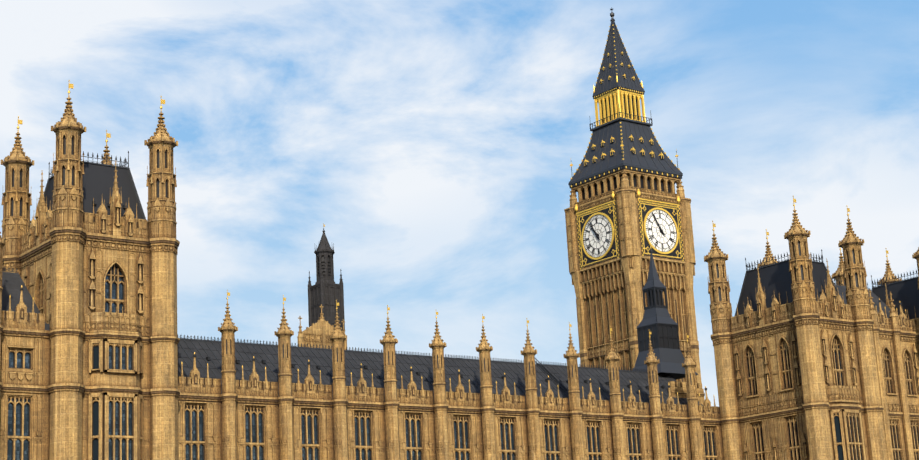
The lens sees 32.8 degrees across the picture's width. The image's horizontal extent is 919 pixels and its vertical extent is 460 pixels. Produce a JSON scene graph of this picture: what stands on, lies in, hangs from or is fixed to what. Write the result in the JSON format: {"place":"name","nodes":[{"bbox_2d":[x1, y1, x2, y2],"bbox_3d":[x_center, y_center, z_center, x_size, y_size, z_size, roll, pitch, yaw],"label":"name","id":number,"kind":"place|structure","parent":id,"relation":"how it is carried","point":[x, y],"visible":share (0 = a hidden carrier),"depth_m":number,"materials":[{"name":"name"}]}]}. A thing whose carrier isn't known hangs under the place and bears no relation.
{"place":"outdoors","nodes":[
{"label":"outdoors","id":0,"kind":"place"},
{"bbox_2d":[297,304,346,349],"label":"gable","id":1,"kind":"structure","parent":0,"point":[318,333],"depth_m":201.12,"materials":[{"name":"stone"}]},
{"bbox_2d":[308,223,344,330],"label":"dark tower","id":2,"kind":"structure","parent":0,"point":[326,291],"depth_m":238.66,"materials":[{"name":"stone"}]},
{"bbox_2d":[0,0,918,406],"label":"sky","id":3,"kind":"structure","parent":0,"point":[434,143],"materials":[{"name":"blue"}]},
{"bbox_2d":[564,7,701,382],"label":"clock tower","id":4,"kind":"structure","parent":0,"point":[626,211],"depth_m":252.89,"materials":[{"name":"stone"}]},
{"bbox_2d":[704,196,887,459],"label":"pavilion tower","id":5,"kind":"structure","parent":0,"point":[792,339],"depth_m":194.79,"materials":[{"name":"stone"}]},
{"bbox_2d":[831,240,918,369],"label":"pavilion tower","id":6,"kind":"structure","parent":0,"point":[904,293],"depth_m":214.04,"materials":[{"name":"stone"}]},
{"bbox_3d":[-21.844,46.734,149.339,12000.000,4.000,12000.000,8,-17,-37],"label":"ground","id":7,"kind":"structure","parent":0,"visible":0},
{"bbox_2d":[0,232,49,459],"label":"block","id":8,"kind":"structure","parent":7,"relation":"on","point":[24,375],"depth_m":144.49,"materials":[{"name":"stone"}]},
{"bbox_2d":[1,80,180,459],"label":"central tower","id":9,"kind":"structure","parent":7,"relation":"on","point":[90,252],"depth_m":150.51,"materials":[{"name":"stone"}]},
{"bbox_2d":[49,381,704,441],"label":"palace body","id":10,"kind":"structure","parent":7,"relation":"on","point":[680,388],"depth_m":201.23,"materials":[{"name":"stone"}]},
{"bbox_2d":[177,290,723,459],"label":"building facade","id":11,"kind":"structure","parent":7,"relation":"on","point":[284,399],"depth_m":172.47,"materials":[{"name":"stone"}]},
{"bbox_2d":[632,244,698,379],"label":"spire","id":12,"kind":"structure","parent":11,"relation":"on","point":[659,323],"depth_m":209.30,"materials":[{"name":"metal"}]},
{"bbox_2d":[832,278,918,459],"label":"building","id":13,"kind":"structure","parent":7,"relation":"on","point":[894,334],"depth_m":203.56,"materials":[{"name":"stone"}]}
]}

